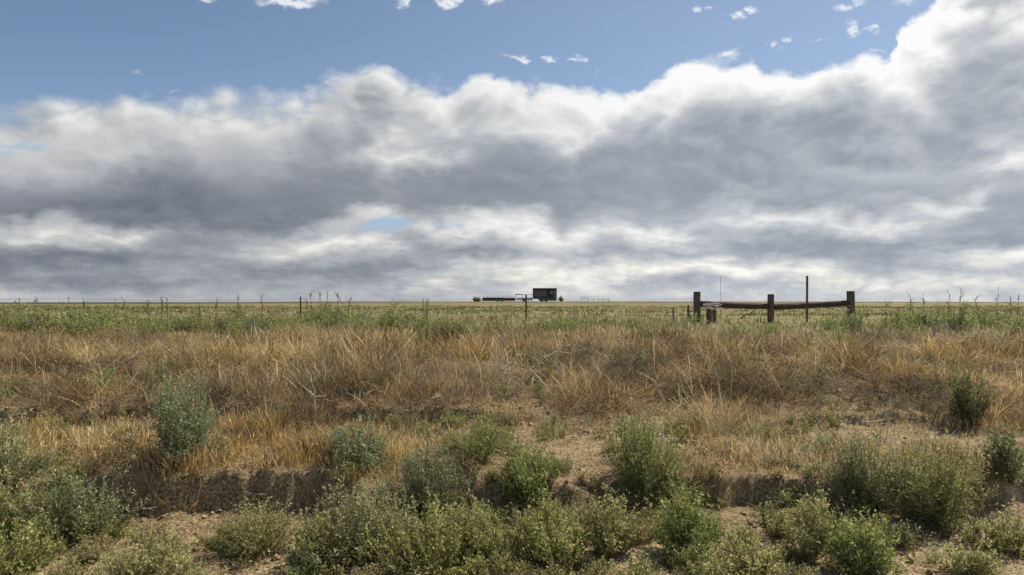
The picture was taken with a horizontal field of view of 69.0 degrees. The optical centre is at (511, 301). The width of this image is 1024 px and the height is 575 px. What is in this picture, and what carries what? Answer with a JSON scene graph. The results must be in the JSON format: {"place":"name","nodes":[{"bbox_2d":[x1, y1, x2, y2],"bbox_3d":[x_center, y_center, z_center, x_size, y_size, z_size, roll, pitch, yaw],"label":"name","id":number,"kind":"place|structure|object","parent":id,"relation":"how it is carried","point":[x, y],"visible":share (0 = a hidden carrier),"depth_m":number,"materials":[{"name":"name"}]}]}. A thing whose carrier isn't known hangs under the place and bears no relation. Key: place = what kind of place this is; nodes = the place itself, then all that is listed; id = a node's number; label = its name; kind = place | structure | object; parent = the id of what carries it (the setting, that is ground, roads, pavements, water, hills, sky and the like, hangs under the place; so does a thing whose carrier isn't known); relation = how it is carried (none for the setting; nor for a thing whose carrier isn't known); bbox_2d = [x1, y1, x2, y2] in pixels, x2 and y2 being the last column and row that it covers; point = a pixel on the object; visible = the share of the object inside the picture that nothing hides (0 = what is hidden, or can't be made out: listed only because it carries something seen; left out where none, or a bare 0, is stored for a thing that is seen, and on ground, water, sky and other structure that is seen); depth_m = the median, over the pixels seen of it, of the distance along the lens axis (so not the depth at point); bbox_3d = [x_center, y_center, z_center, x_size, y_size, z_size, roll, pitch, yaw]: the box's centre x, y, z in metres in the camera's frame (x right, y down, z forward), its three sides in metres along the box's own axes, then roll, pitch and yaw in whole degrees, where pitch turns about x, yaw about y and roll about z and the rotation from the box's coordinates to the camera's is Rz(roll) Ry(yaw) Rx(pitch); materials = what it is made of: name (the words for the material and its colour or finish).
{"place":"outdoors","nodes":[
{"label":"outdoors","id":0,"kind":"place"},
{"bbox_2d":[0,301,1023,574],"bbox_3d":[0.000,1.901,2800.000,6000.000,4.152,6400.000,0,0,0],"label":"ground","id":1,"kind":"structure","parent":0,"point":[286,485],"depth_m":5.97,"materials":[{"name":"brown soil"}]},
{"bbox_2d":[0,406,64,488],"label":"shrub","id":2,"kind":"object","parent":1,"relation":"on","point":[8,456],"visible":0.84,"depth_m":5.79,"materials":[{"name":"green plant"}]},
{"bbox_2d":[0,514,66,574],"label":"shrub","id":3,"kind":"object","parent":1,"relation":"on","point":[19,556],"visible":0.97,"depth_m":4.57,"materials":[{"name":"green plant"}]},
{"bbox_2d":[0,465,88,540],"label":"shrub","id":4,"kind":"object","parent":1,"relation":"on","point":[6,495],"visible":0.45,"depth_m":5.07,"materials":[{"name":"green plant"}]},
{"bbox_2d":[0,447,150,545],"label":"shrub","id":5,"kind":"object","parent":1,"relation":"on","point":[67,513],"visible":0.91,"depth_m":5.12,"materials":[{"name":"green plant"}]},
{"bbox_2d":[77,359,127,396],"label":"shrub","id":6,"kind":"object","parent":1,"relation":"on","point":[104,375],"visible":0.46,"depth_m":7.97,"materials":[{"name":"green plant"}]},
{"bbox_2d":[80,307,125,324],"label":"tall weed","id":7,"kind":"object","parent":1,"relation":"on","point":[98,317],"visible":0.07,"depth_m":13.49,"materials":[{"name":"green plant"}]},
{"bbox_2d":[119,340,140,373],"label":"dead branch","id":8,"kind":"object","parent":1,"relation":"on","point":[130,356],"visible":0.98,"depth_m":8.68,"materials":[{"name":"beige wood"}]},
{"bbox_2d":[74,530,191,574],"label":"shrub","id":9,"kind":"object","parent":1,"relation":"on","point":[151,563],"visible":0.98,"depth_m":4.50,"materials":[{"name":"green plant"}]},
{"bbox_2d":[114,501,154,522],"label":"dead branch","id":10,"kind":"object","parent":1,"relation":"on","point":[134,510],"visible":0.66,"depth_m":5.50,"materials":[{"name":"grey wood"}]},
{"bbox_2d":[162,296,168,318],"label":"weed stalk","id":11,"kind":"object","parent":1,"relation":"on","point":[167,308],"visible":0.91,"depth_m":15.00,"materials":[{"name":"green plant"}]},
{"bbox_2d":[153,377,184,406],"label":"shrub","id":12,"kind":"object","parent":1,"relation":"on","point":[169,391],"visible":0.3,"depth_m":7.47,"materials":[{"name":"green plant"}]},
{"bbox_2d":[136,358,234,464],"bbox_3d":[-2.608,0.894,5.987,0.662,0.867,1.030,0,0,-40],"label":"shrub","id":13,"kind":"object","parent":1,"relation":"on","point":[187,429],"visible":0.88,"depth_m":5.93,"materials":[{"name":"green plant"}]},
{"bbox_2d":[204,491,266,494],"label":"dead branch","id":14,"kind":"object","parent":1,"relation":"on","point":[238,491],"visible":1,"depth_m":5.69,"materials":[{"name":"grey wood"}]},
{"bbox_2d":[235,293,242,321],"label":"tall weed","id":15,"kind":"object","parent":1,"relation":"on","point":[239,311],"visible":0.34,"depth_m":14.23,"materials":[{"name":"green plant"}]},
{"bbox_2d":[205,494,302,567],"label":"shrub","id":16,"kind":"object","parent":1,"relation":"on","point":[258,534],"visible":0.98,"depth_m":4.89,"materials":[{"name":"green plant"}]},
{"bbox_2d":[308,290,314,322],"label":"weed stalk","id":17,"kind":"object","parent":1,"relation":"on","point":[311,305],"visible":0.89,"depth_m":14.00,"materials":[{"name":"green plant"}]},
{"bbox_2d":[304,297,329,332],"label":"tall weed","id":18,"kind":"object","parent":1,"relation":"on","point":[317,311],"visible":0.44,"depth_m":14.47,"materials":[{"name":"green plant"}]},
{"bbox_2d":[290,502,345,574],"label":"shrub","id":19,"kind":"object","parent":1,"relation":"on","point":[310,536],"visible":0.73,"depth_m":4.62,"materials":[{"name":"green plant"}]},
{"bbox_2d":[324,300,336,317],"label":"tall weed","id":20,"kind":"object","parent":1,"relation":"on","point":[332,310],"visible":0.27,"depth_m":14.76,"materials":[{"name":"green plant"}]},
{"bbox_2d":[329,484,335,508],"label":"dead branch","id":21,"kind":"object","parent":1,"relation":"on","point":[332,494],"visible":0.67,"depth_m":5.63,"materials":[{"name":"grey wood"}]},
{"bbox_2d":[317,408,400,474],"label":"shrub","id":22,"kind":"object","parent":1,"relation":"on","point":[368,453],"visible":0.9,"depth_m":5.92,"materials":[{"name":"green plant"}]},
{"bbox_2d":[300,456,423,568],"bbox_3d":[-0.928,1.373,4.817,0.744,0.670,0.874,0,0,0],"label":"shrub","id":23,"kind":"object","parent":1,"relation":"on","point":[354,537],"visible":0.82,"depth_m":4.74,"materials":[{"name":"green plant"}]},
{"bbox_2d":[405,315,428,345],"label":"tall weed","id":24,"kind":"object","parent":1,"relation":"on","point":[417,326],"visible":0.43,"depth_m":11.55,"materials":[{"name":"green plant"}]},
{"bbox_2d":[357,474,480,574],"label":"shrub","id":25,"kind":"object","parent":1,"relation":"on","point":[440,544],"visible":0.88,"depth_m":4.56,"materials":[{"name":"green plant"}]},
{"bbox_2d":[421,298,429,330],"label":"tall weed","id":26,"kind":"object","parent":1,"relation":"on","point":[423,302],"visible":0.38,"depth_m":13.55,"materials":[{"name":"green plant"}]},
{"bbox_2d":[408,387,444,426],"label":"dead branch","id":27,"kind":"object","parent":1,"relation":"on","point":[438,395],"visible":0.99,"depth_m":7.18,"materials":[{"name":"wood"}]},
{"bbox_2d":[375,419,489,513],"bbox_3d":[-0.675,1.245,5.672,0.695,0.736,0.891,0,0,-39],"label":"shrub","id":28,"kind":"object","parent":1,"relation":"on","point":[417,485],"visible":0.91,"depth_m":5.52,"materials":[{"name":"green plant"}]},
{"bbox_2d":[444,411,512,464],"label":"shrub","id":29,"kind":"object","parent":1,"relation":"on","point":[479,450],"visible":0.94,"depth_m":6.09,"materials":[{"name":"green plant"}]},
{"bbox_2d":[440,488,522,574],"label":"shrub","id":30,"kind":"object","parent":1,"relation":"on","point":[478,532],"visible":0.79,"depth_m":4.75,"materials":[{"name":"green plant"}]},
{"bbox_2d":[480,466,484,496],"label":"dead branch","id":31,"kind":"object","parent":1,"relation":"on","point":[483,481],"visible":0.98,"depth_m":5.72,"materials":[{"name":"wood"}]},
{"bbox_2d":[480,296,514,300],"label":"flatbed trailer","id":32,"kind":"object","parent":1,"relation":"on","point":[502,299],"visible":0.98,"depth_m":142.00,"materials":[{"name":"black metal"}]},
{"bbox_2d":[490,308,508,329],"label":"tall weed","id":33,"kind":"object","parent":1,"relation":"on","point":[505,321],"visible":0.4,"depth_m":13.96,"materials":[{"name":"green plant"}]},
{"bbox_2d":[0,320,1011,427],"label":"green sprigs","id":34,"kind":"object","parent":1,"relation":"on","point":[538,391],"visible":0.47,"depth_m":8.91,"materials":[{"name":"green plant"}]},
{"bbox_2d":[494,351,523,377],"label":"dead branch","id":35,"kind":"object","parent":1,"relation":"on","point":[518,356],"visible":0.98,"depth_m":8.71,"materials":[{"name":"beige wood"}]},
{"bbox_2d":[0,318,1021,345],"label":"pale grass","id":36,"kind":"structure","parent":1,"relation":"on","point":[748,327],"depth_m":13.47,"materials":[{"name":"plant"}]},
{"bbox_2d":[0,388,1023,516],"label":"golden grass","id":37,"kind":"structure","parent":1,"relation":"on","point":[297,445],"depth_m":6.29,"materials":[{"name":"plant"}]},
{"bbox_2d":[0,296,1023,343],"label":"green weeds","id":38,"kind":"object","parent":1,"relation":"on","point":[23,319],"visible":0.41,"depth_m":14.01,"materials":[{"name":"green plant"}]},
{"bbox_2d":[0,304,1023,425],"bbox_3d":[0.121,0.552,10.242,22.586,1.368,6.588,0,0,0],"label":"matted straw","id":39,"kind":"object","parent":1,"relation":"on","point":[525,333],"visible":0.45,"depth_m":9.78,"materials":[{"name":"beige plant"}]},
{"bbox_2d":[0,390,1023,574],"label":"pebbles","id":40,"kind":"object","parent":1,"relation":"on","point":[909,557],"visible":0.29,"depth_m":5.82,"materials":[{"name":"stone"}]},
{"bbox_2d":[0,406,1023,574],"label":"weeds","id":41,"kind":"object","parent":1,"relation":"on","point":[91,554],"visible":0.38,"depth_m":5.24,"materials":[{"name":"green plant"}]},
{"bbox_2d":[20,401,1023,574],"bbox_3d":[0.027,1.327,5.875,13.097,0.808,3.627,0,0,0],"label":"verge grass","id":42,"kind":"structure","parent":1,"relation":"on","point":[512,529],"depth_m":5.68,"materials":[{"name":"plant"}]},
{"bbox_2d":[525,295,526,321],"bbox_3d":[0.417,0.374,22.017,0.050,1.164,0.041,0,0,0],"label":"steel post","id":43,"kind":"object","parent":1,"relation":"on","point":[526,307],"visible":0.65,"depth_m":22.00,"materials":[{"name":"grey metal"}]},
{"bbox_2d":[63,314,666,316],"bbox_3d":[-12.395,0.395,22.841,35.223,0.110,1.120,0,0,4],"label":"fence wire","id":44,"kind":"object","parent":43,"relation":"attached to","point":[495,315],"visible":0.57,"depth_m":21.85,"materials":[{"name":"grey metal"}]},
{"bbox_2d":[491,417,571,507],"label":"shrub","id":45,"kind":"object","parent":1,"relation":"on","point":[515,473],"visible":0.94,"depth_m":5.67,"materials":[{"name":"green plant"}]},
{"bbox_2d":[528,288,556,301],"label":"box trailer","id":46,"kind":"object","parent":1,"relation":"on","point":[545,294],"visible":1,"depth_m":140.00,"materials":[{"name":"metal"}]},
{"bbox_2d":[524,330,574,373],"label":"dead branch","id":47,"kind":"object","parent":1,"relation":"on","point":[550,354],"visible":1,"depth_m":8.81,"materials":[{"name":"beige wood"}]},
{"bbox_2d":[505,486,599,570],"bbox_3d":[0.340,1.479,4.835,0.631,0.525,0.772,0,0,-35],"label":"shrub","id":48,"kind":"object","parent":1,"relation":"on","point":[573,544],"visible":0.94,"depth_m":4.79,"materials":[{"name":"green plant"}]},
{"bbox_2d":[580,392,599,438],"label":"dead branch","id":49,"kind":"object","parent":1,"relation":"on","point":[588,414],"visible":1,"depth_m":6.95,"materials":[{"name":"wood"}]},
{"bbox_2d":[583,306,615,330],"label":"tall weed","id":50,"kind":"object","parent":1,"relation":"on","point":[607,317],"visible":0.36,"depth_m":14.24,"materials":[{"name":"green plant"}]},
{"bbox_2d":[576,482,649,560],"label":"shrub","id":51,"kind":"object","parent":1,"relation":"on","point":[625,537],"visible":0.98,"depth_m":4.85,"materials":[{"name":"green plant"}]},
{"bbox_2d":[590,392,701,503],"bbox_3d":[1.034,1.132,5.818,0.831,0.834,0.769,0,0,0],"label":"shrub","id":52,"kind":"object","parent":1,"relation":"on","point":[630,463],"visible":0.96,"depth_m":5.73,"materials":[{"name":"green plant"}]},
{"bbox_2d":[639,473,730,565],"bbox_3d":[1.111,1.429,4.840,0.595,0.593,0.667,0,0,0],"label":"shrub","id":53,"kind":"object","parent":1,"relation":"on","point":[688,525],"visible":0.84,"depth_m":4.85,"materials":[{"name":"green plant"}]},
{"bbox_2d":[687,305,692,321],"bbox_3d":[5.014,0.459,20.807,0.242,0.722,0.082,0,0,0],"label":"broken stake","id":54,"kind":"object","parent":1,"relation":"on","point":[688,314],"visible":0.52,"depth_m":20.79,"materials":[{"name":"brown wood"}]},
{"bbox_2d":[692,309,708,326],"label":"tall weed","id":55,"kind":"object","parent":1,"relation":"on","point":[701,319],"visible":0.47,"depth_m":16.31,"materials":[{"name":"green plant"}]},
{"bbox_2d":[703,302,722,323],"bbox_3d":[5.453,0.411,20.276,0.571,0.809,0.241,0,0,0],"label":"stump","id":56,"kind":"object","parent":1,"relation":"on","point":[711,316],"visible":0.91,"depth_m":20.27,"materials":[{"name":"brown wood"}]},
{"bbox_2d":[723,527,795,574],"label":"shrub","id":57,"kind":"object","parent":1,"relation":"on","point":[752,565],"visible":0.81,"depth_m":4.62,"materials":[{"name":"green plant"}]},
{"bbox_2d":[693,291,854,323],"bbox_3d":[7.392,0.358,20.997,4.569,1.315,0.224,0,0,0],"label":"brace fence","id":58,"kind":"object","parent":1,"relation":"on","point":[770,306],"visible":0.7,"depth_m":20.91,"materials":[{"name":"brown wood"}]},
{"bbox_2d":[0,298,669,300],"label":"fence wire","id":59,"kind":"object","parent":58,"relation":"attached to","point":[280,299],"visible":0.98,"depth_m":22.97,"materials":[{"name":"grey metal"}]},
{"bbox_2d":[9,307,693,308],"bbox_3d":[-12.395,0.165,22.841,35.223,0.110,1.120,0,0,4],"label":"fence wire","id":60,"kind":"object","parent":58,"relation":"attached to","point":[363,308],"visible":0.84,"depth_m":22.64,"materials":[{"name":"grey metal"}]},
{"bbox_2d":[806,276,807,321],"bbox_3d":[6.970,0.176,17.617,0.053,1.574,0.041,0,0,0],"label":"steel post","id":61,"kind":"object","parent":1,"relation":"on","point":[806,298],"visible":0.65,"depth_m":17.60,"materials":[{"name":"grey metal"}]},
{"bbox_2d":[803,346,818,367],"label":"dead branch","id":62,"kind":"object","parent":1,"relation":"on","point":[811,355],"visible":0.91,"depth_m":8.86,"materials":[{"name":"beige wood"}]},
{"bbox_2d":[780,481,854,565],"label":"shrub","id":63,"kind":"object","parent":1,"relation":"on","point":[811,535],"visible":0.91,"depth_m":4.83,"materials":[{"name":"green plant"}]},
{"bbox_2d":[817,320,853,347],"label":"shrub","id":64,"kind":"object","parent":1,"relation":"on","point":[825,333],"visible":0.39,"depth_m":11.65,"materials":[{"name":"green plant"}]},
{"bbox_2d":[801,417,918,512],"bbox_3d":[2.700,1.250,5.684,0.919,0.731,0.806,0,0,0],"label":"shrub","id":65,"kind":"object","parent":1,"relation":"on","point":[861,485],"visible":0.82,"depth_m":5.64,"materials":[{"name":"green plant"}]},
{"bbox_2d":[816,507,920,574],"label":"shrub","id":66,"kind":"object","parent":1,"relation":"on","point":[859,560],"visible":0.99,"depth_m":4.60,"materials":[{"name":"green plant"}]},
{"bbox_2d":[866,358,875,378],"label":"dead branch","id":67,"kind":"object","parent":1,"relation":"on","point":[870,366],"visible":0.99,"depth_m":8.22,"materials":[{"name":"wood"}]},
{"bbox_2d":[881,386,896,438],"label":"dead branch","id":68,"kind":"object","parent":1,"relation":"on","point":[888,413],"visible":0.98,"depth_m":6.84,"materials":[{"name":"wood"}]},
{"bbox_2d":[888,305,901,328],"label":"tall weed","id":69,"kind":"object","parent":1,"relation":"on","point":[890,313],"visible":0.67,"depth_m":13.94,"materials":[{"name":"green plant"}]},
{"bbox_2d":[892,298,949,326],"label":"tall weed","id":70,"kind":"object","parent":1,"relation":"on","point":[911,303],"visible":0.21,"depth_m":14.35,"materials":[{"name":"green plant"}]},
{"bbox_2d":[879,307,974,346],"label":"dead branch","id":71,"kind":"object","parent":1,"relation":"on","point":[910,345],"visible":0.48,"depth_m":11.14,"materials":[{"name":"wood"}]},
{"bbox_2d":[847,394,1021,422],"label":"dead branch","id":72,"kind":"object","parent":1,"relation":"on","point":[891,418],"visible":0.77,"depth_m":7.37,"materials":[{"name":"brown wood"}]},
{"bbox_2d":[873,426,1006,528],"bbox_3d":[3.026,1.252,5.451,0.836,0.775,0.704,0,0,-12],"label":"shrub","id":73,"kind":"object","parent":1,"relation":"on","point":[944,481],"visible":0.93,"depth_m":5.34,"materials":[{"name":"green plant"}]},
{"bbox_2d":[945,286,975,336],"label":"tall weed","id":74,"kind":"object","parent":1,"relation":"on","point":[964,312],"visible":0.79,"depth_m":12.79,"materials":[{"name":"green plant"}]},
{"bbox_2d":[945,362,997,426],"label":"shrub","id":75,"kind":"object","parent":1,"relation":"on","point":[966,406],"visible":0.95,"depth_m":7.29,"materials":[{"name":"green plant"}]},
{"bbox_2d":[929,536,1021,574],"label":"shrub","id":76,"kind":"object","parent":1,"relation":"on","point":[963,565],"visible":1,"depth_m":4.56,"materials":[{"name":"green plant"}]},
{"bbox_2d":[959,421,1023,485],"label":"shrub","id":77,"kind":"object","parent":1,"relation":"on","point":[1005,460],"visible":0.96,"depth_m":5.63,"materials":[{"name":"green plant"}]},
{"bbox_2d":[993,286,1000,314],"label":"tall weed","id":78,"kind":"object","parent":1,"relation":"on","point":[996,305],"visible":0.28,"depth_m":14.57,"materials":[{"name":"green plant"}]},
{"bbox_2d":[971,505,1023,557],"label":"shrub","id":79,"kind":"object","parent":1,"relation":"on","point":[1008,535],"visible":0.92,"depth_m":4.96,"materials":[{"name":"green plant"}]},
{"bbox_2d":[0,314,1023,436],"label":"dry grass","id":80,"kind":"structure","parent":0,"point":[377,363],"depth_m":8.44,"materials":[{"name":"plant"}]},
{"bbox_2d":[305,368,330,422],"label":"dead branch","id":81,"kind":"object","parent":80,"relation":"on","point":[314,379],"visible":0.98,"depth_m":7.22,"materials":[{"name":"wood"}]},
{"bbox_2d":[0,0,1023,301],"label":"sky","id":82,"kind":"structure","parent":0,"point":[360,150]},
{"bbox_2d":[1,305,1023,326],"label":"field grass","id":83,"kind":"structure","parent":0,"point":[552,308],"depth_m":45.19,"materials":[{"name":"plant"}]}
]}

